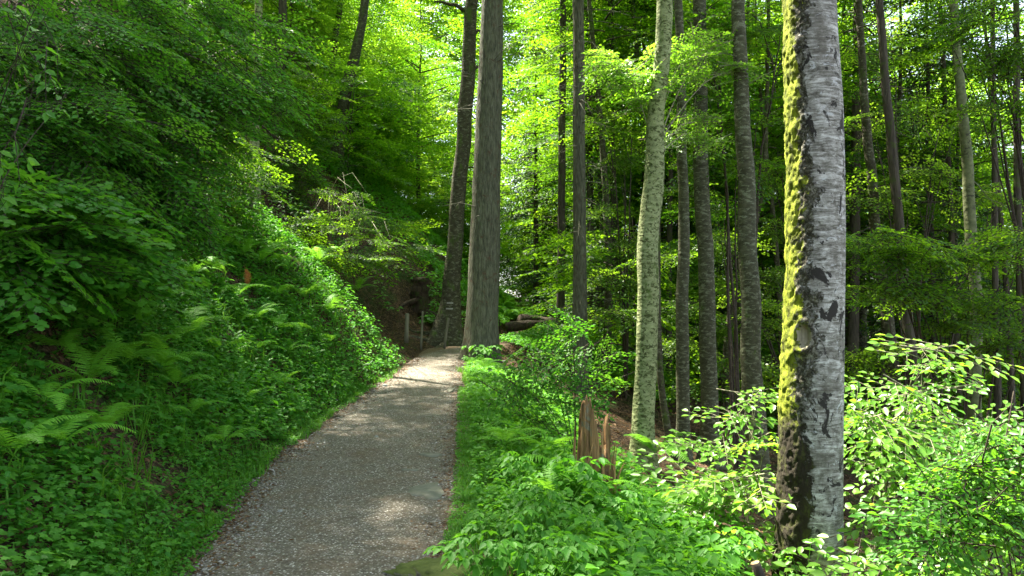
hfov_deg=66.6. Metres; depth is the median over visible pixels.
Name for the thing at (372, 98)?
broadleaf tree
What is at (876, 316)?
broadleaf tree
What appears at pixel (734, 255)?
broadleaf tree
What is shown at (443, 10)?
woodland
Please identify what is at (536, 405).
fern
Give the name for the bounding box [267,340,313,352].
fern
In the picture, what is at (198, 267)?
fern
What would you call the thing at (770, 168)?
broadleaf tree
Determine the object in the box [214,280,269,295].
fern
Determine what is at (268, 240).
fern
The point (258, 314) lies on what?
fern
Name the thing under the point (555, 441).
fern
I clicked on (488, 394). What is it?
fern
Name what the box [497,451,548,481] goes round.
herb
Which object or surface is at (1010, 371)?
tree
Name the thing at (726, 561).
herb
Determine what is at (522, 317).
fallen log
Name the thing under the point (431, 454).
flat stone
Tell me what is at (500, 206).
broadleaf tree
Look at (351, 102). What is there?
broadleaf tree
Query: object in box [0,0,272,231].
shrub
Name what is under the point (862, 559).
sapling
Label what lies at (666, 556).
herb
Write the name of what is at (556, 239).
broadleaf tree
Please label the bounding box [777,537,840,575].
herb
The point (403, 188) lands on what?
young tree
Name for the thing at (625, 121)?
broadleaf tree
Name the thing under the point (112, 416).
fern
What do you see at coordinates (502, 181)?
broadleaf tree
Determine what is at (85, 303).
fern
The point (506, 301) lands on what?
fern
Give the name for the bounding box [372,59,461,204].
broadleaf tree
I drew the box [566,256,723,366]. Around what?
broadleaf tree
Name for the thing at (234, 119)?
shrub
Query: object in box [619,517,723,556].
herb
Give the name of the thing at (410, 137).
broadleaf tree
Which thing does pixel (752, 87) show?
tree
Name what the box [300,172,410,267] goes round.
sapling
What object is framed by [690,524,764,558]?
herb
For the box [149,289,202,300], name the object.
fern
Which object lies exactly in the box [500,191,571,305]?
broadleaf tree
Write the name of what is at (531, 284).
broadleaf tree
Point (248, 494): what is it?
leaf litter
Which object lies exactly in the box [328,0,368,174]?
beech tree
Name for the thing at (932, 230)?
spruce tree
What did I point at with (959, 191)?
broadleaf tree
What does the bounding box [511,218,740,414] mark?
broadleaf tree
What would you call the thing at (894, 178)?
spruce tree
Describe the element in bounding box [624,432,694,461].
fern
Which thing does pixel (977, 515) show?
sapling
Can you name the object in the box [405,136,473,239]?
broadleaf tree
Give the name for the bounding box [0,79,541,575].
grass
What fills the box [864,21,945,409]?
spruce tree
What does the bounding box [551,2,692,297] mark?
broadleaf tree
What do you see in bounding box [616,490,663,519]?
herb
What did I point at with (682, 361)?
beech tree
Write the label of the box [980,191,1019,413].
broadleaf tree
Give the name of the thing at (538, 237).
broadleaf tree
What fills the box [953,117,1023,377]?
broadleaf tree
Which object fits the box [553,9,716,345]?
broadleaf tree
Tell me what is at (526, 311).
fern
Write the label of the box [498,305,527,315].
fern
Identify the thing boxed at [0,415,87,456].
fern
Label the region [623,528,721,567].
herb
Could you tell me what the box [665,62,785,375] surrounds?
broadleaf tree
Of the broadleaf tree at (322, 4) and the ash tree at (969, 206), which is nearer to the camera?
the ash tree at (969, 206)
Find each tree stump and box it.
[399,277,463,333]
[572,394,623,508]
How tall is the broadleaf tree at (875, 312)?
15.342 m
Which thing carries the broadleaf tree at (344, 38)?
on the ground at (396, 296)
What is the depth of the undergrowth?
27.17 m
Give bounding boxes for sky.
[372,0,1023,337]
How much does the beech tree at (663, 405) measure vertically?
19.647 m
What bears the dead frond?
hanging from the fern at (225, 288)
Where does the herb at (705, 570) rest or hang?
on the ground at (396, 296)
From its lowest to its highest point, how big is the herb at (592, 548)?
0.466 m
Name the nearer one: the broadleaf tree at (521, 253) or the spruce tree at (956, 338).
the spruce tree at (956, 338)
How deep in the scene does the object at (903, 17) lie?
34.74 m
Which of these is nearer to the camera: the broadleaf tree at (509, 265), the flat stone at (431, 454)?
the flat stone at (431, 454)
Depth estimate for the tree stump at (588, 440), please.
7.04 m
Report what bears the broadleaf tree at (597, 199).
on the ground at (396, 296)
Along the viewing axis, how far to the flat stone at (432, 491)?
6.84 m
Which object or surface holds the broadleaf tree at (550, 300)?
on the ground at (396, 296)
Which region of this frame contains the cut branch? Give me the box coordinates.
[751,560,765,575]
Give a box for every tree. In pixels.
[31,2,53,44]
[182,0,312,73]
[193,0,331,95]
[198,0,370,132]
[220,16,359,131]
[232,0,379,78]
[232,0,421,130]
[244,0,377,111]
[249,0,263,214]
[266,0,428,140]
[268,52,428,194]
[270,0,317,132]
[270,1,364,93]
[286,65,375,139]
[305,4,440,168]
[309,78,444,187]
[311,76,412,166]
[311,78,427,169]
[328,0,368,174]
[328,3,459,169]
[345,0,520,214]
[362,74,455,210]
[369,155,420,195]
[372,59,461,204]
[377,83,427,191]
[393,89,565,274]
[400,190,470,257]
[403,0,479,348]
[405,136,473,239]
[406,147,518,263]
[409,144,502,233]
[409,187,508,258]
[429,169,519,271]
[436,157,525,276]
[440,0,533,371]
[464,242,516,285]
[472,0,715,364]
[499,0,572,315]
[499,112,642,302]
[499,202,552,296]
[499,239,572,312]
[500,134,570,287]
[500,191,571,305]
[501,1,674,312]
[504,183,622,312]
[505,0,603,333]
[507,212,572,305]
[508,0,677,326]
[510,141,636,292]
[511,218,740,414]
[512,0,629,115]
[512,0,667,330]
[515,0,666,300]
[515,151,635,300]
[518,221,725,360]
[520,0,652,398]
[525,0,655,327]
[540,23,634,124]
[547,0,734,206]
[547,99,627,305]
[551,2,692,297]
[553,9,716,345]
[556,0,655,341]
[556,0,762,365]
[566,195,675,308]
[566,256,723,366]
[571,2,773,282]
[579,0,775,473]
[586,4,730,248]
[607,48,736,365]
[615,0,896,412]
[616,20,734,365]
[616,290,737,378]
[620,0,730,383]
[623,185,775,319]
[625,0,784,246]
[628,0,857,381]
[634,0,840,472]
[657,226,679,464]
[661,0,887,435]
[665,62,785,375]
[667,0,937,399]
[672,0,775,517]
[674,0,693,466]
[682,0,891,426]
[690,85,775,379]
[692,1,841,403]
[693,0,726,470]
[717,342,887,456]
[721,0,785,383]
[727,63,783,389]
[731,0,1013,409]
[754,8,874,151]
[762,0,1023,472]
[764,0,937,466]
[767,0,918,434]
[771,0,845,575]
[777,0,936,537]
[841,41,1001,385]
[842,0,1023,504]
[844,330,1023,502]
[844,376,905,449]
[845,0,1015,492]
[846,0,951,511]
[846,0,1022,480]
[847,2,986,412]
[849,83,1023,482]
[863,156,946,396]
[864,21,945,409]
[865,83,1008,402]
[866,148,904,341]
[866,211,1017,401]
[870,285,1023,529]
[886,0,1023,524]
[886,0,1023,538]
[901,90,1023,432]
[905,80,1023,449]
[910,0,1023,297]
[916,156,1023,500]
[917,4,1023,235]
[928,409,1023,506]
[939,0,1023,468]
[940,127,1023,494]
[949,0,1015,575]
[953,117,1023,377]
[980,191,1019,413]
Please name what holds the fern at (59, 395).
on the ground at (396, 296)
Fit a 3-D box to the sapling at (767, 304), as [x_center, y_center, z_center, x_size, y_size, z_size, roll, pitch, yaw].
[4.455,1.273,16.851,4.841,5.263,2.780,-1,-2,17]
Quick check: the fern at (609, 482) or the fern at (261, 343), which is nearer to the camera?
the fern at (609, 482)
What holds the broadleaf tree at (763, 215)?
on the ground at (396, 296)
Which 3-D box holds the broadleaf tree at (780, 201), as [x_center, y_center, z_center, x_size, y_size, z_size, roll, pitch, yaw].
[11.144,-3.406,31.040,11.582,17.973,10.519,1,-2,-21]
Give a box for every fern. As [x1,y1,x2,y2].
[0,378,114,409]
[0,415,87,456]
[1,293,61,318]
[15,412,135,441]
[22,328,84,351]
[44,341,154,384]
[63,295,135,315]
[66,327,185,363]
[71,402,142,432]
[112,304,173,316]
[136,332,180,343]
[137,334,209,370]
[143,363,214,386]
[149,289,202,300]
[155,305,231,341]
[162,398,225,414]
[176,259,219,272]
[183,250,236,272]
[188,425,263,444]
[193,333,259,351]
[205,230,254,245]
[206,214,249,235]
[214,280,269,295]
[222,237,270,253]
[223,384,275,398]
[228,243,298,262]
[234,338,275,350]
[238,303,280,320]
[248,314,314,329]
[252,371,300,384]
[256,235,289,249]
[259,284,293,293]
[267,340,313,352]
[272,256,312,268]
[285,283,330,296]
[299,245,342,262]
[307,294,349,311]
[313,333,338,342]
[337,276,373,288]
[417,243,446,254]
[463,384,502,403]
[471,357,503,368]
[473,427,550,444]
[489,406,549,427]
[497,430,577,460]
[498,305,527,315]
[498,306,538,319]
[499,284,515,297]
[499,295,530,308]
[499,297,518,305]
[507,305,533,315]
[507,308,546,315]
[512,400,552,413]
[513,455,616,496]
[517,306,542,314]
[519,463,611,508]
[557,466,635,499]
[616,464,656,486]
[623,484,756,534]
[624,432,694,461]
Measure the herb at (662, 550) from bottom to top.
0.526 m
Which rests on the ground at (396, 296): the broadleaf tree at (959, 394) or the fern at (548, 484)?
the broadleaf tree at (959, 394)
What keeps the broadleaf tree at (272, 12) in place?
on the ground at (396, 296)
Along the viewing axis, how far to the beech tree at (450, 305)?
21.43 m
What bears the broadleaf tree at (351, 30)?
on the ground at (396, 296)
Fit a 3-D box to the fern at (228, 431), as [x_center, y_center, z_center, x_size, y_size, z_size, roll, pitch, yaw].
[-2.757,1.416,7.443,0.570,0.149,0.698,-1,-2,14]
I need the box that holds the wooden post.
[404,313,408,342]
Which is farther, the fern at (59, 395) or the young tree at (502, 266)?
the young tree at (502, 266)
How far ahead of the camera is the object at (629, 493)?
6.57 m
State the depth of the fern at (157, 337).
8.15 m
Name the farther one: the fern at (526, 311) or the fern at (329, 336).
the fern at (526, 311)
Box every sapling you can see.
[267,211,445,296]
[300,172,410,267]
[473,300,636,455]
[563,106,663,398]
[609,227,782,464]
[630,385,803,575]
[635,154,785,389]
[773,452,1023,575]
[840,15,1023,506]
[843,333,1023,574]
[845,214,1023,555]
[848,391,1023,575]
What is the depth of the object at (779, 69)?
34.12 m
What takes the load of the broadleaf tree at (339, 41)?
on the ground at (396, 296)
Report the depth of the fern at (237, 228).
13.24 m
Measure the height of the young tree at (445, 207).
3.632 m
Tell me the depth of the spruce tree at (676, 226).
29.75 m
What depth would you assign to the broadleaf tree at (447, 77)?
42.43 m
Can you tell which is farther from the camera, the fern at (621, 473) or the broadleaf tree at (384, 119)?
the broadleaf tree at (384, 119)
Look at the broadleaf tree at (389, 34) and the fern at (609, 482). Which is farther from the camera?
the broadleaf tree at (389, 34)
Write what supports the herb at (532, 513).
on the ground at (396, 296)
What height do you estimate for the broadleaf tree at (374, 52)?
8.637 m
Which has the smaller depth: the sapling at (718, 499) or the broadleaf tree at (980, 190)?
the sapling at (718, 499)
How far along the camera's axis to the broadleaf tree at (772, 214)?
23.20 m
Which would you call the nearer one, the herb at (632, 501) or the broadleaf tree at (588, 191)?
the herb at (632, 501)
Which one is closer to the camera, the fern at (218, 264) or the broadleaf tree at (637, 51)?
the fern at (218, 264)
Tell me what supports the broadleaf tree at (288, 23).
on the ground at (396, 296)
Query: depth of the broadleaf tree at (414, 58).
43.13 m
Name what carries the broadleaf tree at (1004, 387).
on the ground at (396, 296)
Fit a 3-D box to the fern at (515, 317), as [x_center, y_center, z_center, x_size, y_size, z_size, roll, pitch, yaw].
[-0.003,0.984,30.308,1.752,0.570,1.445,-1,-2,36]
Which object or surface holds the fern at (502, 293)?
on the ground at (396, 296)
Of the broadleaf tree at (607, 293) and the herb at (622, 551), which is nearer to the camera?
the herb at (622, 551)
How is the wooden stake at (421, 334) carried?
on the ground at (396, 296)
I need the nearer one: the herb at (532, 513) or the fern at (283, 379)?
the herb at (532, 513)
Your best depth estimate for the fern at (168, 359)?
7.71 m
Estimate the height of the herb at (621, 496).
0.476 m
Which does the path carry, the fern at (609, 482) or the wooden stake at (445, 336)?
the wooden stake at (445, 336)
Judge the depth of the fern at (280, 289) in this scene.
13.24 m
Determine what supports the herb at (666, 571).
on the ground at (396, 296)
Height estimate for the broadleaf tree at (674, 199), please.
15.774 m
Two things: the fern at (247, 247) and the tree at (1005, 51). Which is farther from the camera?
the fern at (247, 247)
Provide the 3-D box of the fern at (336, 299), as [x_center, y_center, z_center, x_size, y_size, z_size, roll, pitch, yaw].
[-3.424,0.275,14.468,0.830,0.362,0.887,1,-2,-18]
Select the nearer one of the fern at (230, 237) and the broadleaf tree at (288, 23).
the fern at (230, 237)
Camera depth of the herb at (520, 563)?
4.05 m
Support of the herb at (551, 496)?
on the ground at (396, 296)
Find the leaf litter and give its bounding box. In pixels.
[0,62,934,575]
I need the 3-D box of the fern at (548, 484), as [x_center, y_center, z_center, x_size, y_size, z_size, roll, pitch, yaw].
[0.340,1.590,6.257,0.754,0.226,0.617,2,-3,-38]
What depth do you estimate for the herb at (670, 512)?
6.62 m
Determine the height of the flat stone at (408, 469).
0.025 m
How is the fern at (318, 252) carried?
on the ground at (396, 296)
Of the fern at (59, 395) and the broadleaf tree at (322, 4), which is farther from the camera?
the broadleaf tree at (322, 4)
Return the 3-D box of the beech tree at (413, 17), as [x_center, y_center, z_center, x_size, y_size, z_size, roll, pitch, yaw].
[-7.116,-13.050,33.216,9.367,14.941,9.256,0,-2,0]
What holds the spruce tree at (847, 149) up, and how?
on the ground at (396, 296)
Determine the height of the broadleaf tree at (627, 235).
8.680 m
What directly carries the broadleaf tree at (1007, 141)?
on the ground at (396, 296)
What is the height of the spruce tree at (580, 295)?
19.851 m
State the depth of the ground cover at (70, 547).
7.05 m
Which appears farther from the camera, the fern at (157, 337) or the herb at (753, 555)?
the fern at (157, 337)
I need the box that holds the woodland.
[253,0,1023,358]
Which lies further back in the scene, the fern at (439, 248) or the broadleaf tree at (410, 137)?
the broadleaf tree at (410, 137)
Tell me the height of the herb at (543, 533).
0.429 m
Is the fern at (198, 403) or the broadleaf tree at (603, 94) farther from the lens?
the broadleaf tree at (603, 94)
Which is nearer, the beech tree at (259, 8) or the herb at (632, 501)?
the herb at (632, 501)
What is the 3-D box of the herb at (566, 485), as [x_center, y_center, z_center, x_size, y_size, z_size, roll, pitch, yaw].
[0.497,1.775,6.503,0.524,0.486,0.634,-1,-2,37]
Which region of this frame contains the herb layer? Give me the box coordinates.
[443,355,753,575]
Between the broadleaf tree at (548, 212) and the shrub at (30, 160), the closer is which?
the shrub at (30, 160)
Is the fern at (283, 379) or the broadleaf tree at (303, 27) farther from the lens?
the broadleaf tree at (303, 27)
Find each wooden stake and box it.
[420,311,423,349]
[443,318,449,348]
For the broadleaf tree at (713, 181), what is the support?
on the ground at (396, 296)
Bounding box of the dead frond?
[244,269,251,283]
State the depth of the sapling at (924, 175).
17.50 m
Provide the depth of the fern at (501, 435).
8.02 m
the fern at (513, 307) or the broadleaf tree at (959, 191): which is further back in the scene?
the broadleaf tree at (959, 191)
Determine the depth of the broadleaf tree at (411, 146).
34.79 m
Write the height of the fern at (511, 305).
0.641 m
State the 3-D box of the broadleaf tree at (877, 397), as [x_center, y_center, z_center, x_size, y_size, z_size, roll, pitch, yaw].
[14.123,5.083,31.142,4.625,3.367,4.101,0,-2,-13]
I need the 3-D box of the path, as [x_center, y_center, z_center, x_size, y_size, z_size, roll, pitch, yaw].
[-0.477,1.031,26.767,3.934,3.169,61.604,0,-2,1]
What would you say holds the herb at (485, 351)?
on the ground at (396, 296)
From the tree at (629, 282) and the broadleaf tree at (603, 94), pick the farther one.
the broadleaf tree at (603, 94)
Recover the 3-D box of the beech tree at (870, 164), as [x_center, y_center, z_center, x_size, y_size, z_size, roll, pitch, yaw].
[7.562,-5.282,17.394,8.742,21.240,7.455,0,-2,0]
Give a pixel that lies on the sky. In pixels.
(1021, 3)
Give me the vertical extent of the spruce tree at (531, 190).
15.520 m
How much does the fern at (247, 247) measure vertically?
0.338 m
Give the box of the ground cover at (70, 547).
[0,12,408,575]
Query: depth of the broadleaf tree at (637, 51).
27.22 m
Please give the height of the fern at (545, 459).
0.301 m
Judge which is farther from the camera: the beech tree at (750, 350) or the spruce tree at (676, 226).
the spruce tree at (676, 226)
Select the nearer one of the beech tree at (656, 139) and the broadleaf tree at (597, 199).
the beech tree at (656, 139)
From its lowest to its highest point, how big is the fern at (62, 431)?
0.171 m
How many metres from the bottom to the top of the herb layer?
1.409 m
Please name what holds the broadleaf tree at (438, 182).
on the ground at (396, 296)
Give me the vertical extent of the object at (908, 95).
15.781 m
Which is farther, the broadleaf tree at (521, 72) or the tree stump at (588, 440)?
the broadleaf tree at (521, 72)
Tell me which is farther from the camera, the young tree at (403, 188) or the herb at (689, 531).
the young tree at (403, 188)
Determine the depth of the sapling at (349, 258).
19.55 m
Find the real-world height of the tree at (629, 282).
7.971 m
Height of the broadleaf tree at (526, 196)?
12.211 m
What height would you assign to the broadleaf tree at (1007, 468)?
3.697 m
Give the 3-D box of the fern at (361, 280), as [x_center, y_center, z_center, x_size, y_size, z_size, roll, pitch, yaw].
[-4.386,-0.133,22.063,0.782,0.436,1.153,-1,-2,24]
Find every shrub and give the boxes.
[0,0,83,209]
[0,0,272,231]
[0,123,244,296]
[0,158,212,349]
[19,0,331,191]
[158,23,367,222]
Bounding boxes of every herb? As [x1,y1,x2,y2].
[421,533,575,575]
[449,516,525,575]
[461,344,504,359]
[462,509,609,554]
[479,522,606,575]
[495,495,587,547]
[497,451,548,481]
[510,530,593,575]
[511,478,616,526]
[512,475,567,545]
[518,456,610,505]
[523,532,628,575]
[526,459,591,496]
[527,485,598,515]
[534,470,607,505]
[541,470,623,505]
[551,496,623,532]
[554,525,631,548]
[560,502,627,535]
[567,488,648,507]
[572,542,670,575]
[587,505,672,544]
[593,496,669,533]
[604,535,647,564]
[614,506,675,526]
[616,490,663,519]
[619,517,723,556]
[620,534,707,575]
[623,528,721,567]
[626,505,669,528]
[640,507,700,539]
[653,548,718,575]
[657,525,766,575]
[659,547,739,575]
[671,557,736,575]
[677,526,758,567]
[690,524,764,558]
[699,569,725,575]
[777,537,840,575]
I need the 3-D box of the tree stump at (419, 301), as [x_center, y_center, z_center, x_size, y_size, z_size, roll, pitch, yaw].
[-3.097,0.601,23.182,3.475,1.879,1.421,0,-2,7]
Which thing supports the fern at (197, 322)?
on the ground at (396, 296)
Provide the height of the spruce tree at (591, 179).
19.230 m
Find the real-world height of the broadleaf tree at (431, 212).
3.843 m
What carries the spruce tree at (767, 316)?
on the ground at (396, 296)
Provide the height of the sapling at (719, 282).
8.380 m
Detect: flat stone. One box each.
[401,468,418,470]
[407,482,443,499]
[418,452,442,456]
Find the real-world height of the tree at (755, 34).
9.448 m
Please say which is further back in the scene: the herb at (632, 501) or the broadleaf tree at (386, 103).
the broadleaf tree at (386, 103)
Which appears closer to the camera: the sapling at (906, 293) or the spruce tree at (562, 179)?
the sapling at (906, 293)
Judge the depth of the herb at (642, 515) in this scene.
6.41 m
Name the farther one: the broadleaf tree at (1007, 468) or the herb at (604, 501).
the broadleaf tree at (1007, 468)
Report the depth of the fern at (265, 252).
13.99 m
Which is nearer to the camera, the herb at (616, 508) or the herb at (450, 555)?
the herb at (450, 555)
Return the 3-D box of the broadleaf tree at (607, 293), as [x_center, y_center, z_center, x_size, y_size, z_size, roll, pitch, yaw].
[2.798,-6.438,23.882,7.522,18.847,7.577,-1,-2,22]
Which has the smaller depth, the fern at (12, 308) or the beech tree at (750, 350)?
the fern at (12, 308)
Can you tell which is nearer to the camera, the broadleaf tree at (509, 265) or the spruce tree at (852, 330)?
the spruce tree at (852, 330)
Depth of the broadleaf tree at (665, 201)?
36.53 m
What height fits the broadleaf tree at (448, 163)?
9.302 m
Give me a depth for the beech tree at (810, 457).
6.32 m
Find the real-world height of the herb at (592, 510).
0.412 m
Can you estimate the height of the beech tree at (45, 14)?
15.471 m
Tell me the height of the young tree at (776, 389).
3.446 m
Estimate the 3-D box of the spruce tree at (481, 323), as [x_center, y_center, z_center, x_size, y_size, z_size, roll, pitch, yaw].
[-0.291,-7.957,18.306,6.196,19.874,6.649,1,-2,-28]
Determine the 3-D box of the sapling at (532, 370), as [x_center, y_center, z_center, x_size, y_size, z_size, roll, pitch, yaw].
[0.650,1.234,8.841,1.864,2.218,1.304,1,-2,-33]
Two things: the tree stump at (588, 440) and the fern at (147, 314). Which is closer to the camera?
the tree stump at (588, 440)
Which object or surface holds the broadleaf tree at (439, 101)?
on the ground at (396, 296)
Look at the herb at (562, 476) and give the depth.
6.53 m
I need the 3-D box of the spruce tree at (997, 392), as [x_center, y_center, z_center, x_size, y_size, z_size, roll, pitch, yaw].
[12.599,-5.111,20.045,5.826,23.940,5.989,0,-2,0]
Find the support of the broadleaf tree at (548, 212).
on the ground at (396, 296)
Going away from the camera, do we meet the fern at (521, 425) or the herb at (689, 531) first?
the herb at (689, 531)
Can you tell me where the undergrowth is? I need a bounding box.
[115,0,1021,512]
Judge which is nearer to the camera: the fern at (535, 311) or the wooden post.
the wooden post
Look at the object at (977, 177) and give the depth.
29.02 m
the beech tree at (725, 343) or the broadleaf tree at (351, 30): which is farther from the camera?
the broadleaf tree at (351, 30)
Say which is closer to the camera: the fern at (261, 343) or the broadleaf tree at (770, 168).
the fern at (261, 343)
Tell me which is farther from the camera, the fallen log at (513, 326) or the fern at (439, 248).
the fern at (439, 248)
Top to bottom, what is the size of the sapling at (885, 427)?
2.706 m
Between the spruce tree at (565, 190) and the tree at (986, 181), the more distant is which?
the spruce tree at (565, 190)
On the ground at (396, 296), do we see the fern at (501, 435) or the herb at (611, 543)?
the herb at (611, 543)
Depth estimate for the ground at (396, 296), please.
15.28 m
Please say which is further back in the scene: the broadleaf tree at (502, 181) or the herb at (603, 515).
the broadleaf tree at (502, 181)
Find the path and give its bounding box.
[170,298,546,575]
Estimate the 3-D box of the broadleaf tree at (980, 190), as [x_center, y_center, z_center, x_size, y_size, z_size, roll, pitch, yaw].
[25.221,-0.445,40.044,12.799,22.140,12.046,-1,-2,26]
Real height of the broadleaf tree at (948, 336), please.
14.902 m
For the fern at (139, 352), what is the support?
on the ground at (396, 296)
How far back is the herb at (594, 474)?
6.23 m
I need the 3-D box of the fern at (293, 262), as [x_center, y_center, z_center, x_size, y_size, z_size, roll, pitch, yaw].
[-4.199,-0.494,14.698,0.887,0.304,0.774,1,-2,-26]
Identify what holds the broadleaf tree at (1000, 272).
on the ground at (396, 296)
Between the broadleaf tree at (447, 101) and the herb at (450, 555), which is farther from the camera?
the broadleaf tree at (447, 101)
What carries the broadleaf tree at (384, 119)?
on the ground at (396, 296)
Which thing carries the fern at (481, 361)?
on the ground at (396, 296)
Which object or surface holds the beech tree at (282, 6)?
on the ground at (396, 296)
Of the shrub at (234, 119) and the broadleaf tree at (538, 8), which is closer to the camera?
the shrub at (234, 119)
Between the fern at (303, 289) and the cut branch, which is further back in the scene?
the fern at (303, 289)
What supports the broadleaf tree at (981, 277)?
on the ground at (396, 296)
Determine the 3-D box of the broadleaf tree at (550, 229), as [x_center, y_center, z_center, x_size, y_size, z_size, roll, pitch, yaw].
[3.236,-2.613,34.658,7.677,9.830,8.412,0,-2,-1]
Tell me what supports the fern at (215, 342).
on the ground at (396, 296)
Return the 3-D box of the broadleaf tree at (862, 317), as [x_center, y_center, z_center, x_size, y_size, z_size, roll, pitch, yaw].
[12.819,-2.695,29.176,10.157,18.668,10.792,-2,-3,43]
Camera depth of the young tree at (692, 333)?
29.55 m
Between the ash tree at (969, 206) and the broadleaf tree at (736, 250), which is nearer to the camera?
the ash tree at (969, 206)
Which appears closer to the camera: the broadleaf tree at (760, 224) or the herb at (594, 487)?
the herb at (594, 487)
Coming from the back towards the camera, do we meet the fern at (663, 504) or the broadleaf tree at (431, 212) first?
the broadleaf tree at (431, 212)
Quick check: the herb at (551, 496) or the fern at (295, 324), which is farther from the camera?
the fern at (295, 324)
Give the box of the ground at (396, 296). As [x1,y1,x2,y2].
[0,0,1023,575]
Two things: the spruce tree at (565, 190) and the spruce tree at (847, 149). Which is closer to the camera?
the spruce tree at (847, 149)
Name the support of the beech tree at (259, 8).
on the ground at (396, 296)
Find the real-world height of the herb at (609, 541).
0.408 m
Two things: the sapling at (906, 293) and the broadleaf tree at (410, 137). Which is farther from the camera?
the broadleaf tree at (410, 137)
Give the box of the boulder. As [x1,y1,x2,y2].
[381,554,490,575]
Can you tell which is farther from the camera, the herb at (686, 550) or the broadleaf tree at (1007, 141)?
the broadleaf tree at (1007, 141)
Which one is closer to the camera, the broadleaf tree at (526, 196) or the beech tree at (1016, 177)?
the beech tree at (1016, 177)
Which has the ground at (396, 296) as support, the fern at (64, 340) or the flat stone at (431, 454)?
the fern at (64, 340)
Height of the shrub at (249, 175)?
6.628 m
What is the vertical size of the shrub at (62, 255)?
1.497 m
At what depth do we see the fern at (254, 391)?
9.10 m
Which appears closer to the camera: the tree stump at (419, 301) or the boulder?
the boulder
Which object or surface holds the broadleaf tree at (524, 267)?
on the ground at (396, 296)
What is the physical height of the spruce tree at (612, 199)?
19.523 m
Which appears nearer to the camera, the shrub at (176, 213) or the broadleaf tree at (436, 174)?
the shrub at (176, 213)
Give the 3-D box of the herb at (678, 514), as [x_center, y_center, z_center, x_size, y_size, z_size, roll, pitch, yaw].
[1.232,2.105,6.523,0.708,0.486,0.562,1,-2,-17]
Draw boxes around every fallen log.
[505,318,555,332]
[517,314,550,328]
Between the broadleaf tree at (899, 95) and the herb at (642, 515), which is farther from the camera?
the broadleaf tree at (899, 95)
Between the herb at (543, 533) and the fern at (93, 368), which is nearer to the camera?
the herb at (543, 533)
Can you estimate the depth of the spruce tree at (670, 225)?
26.05 m

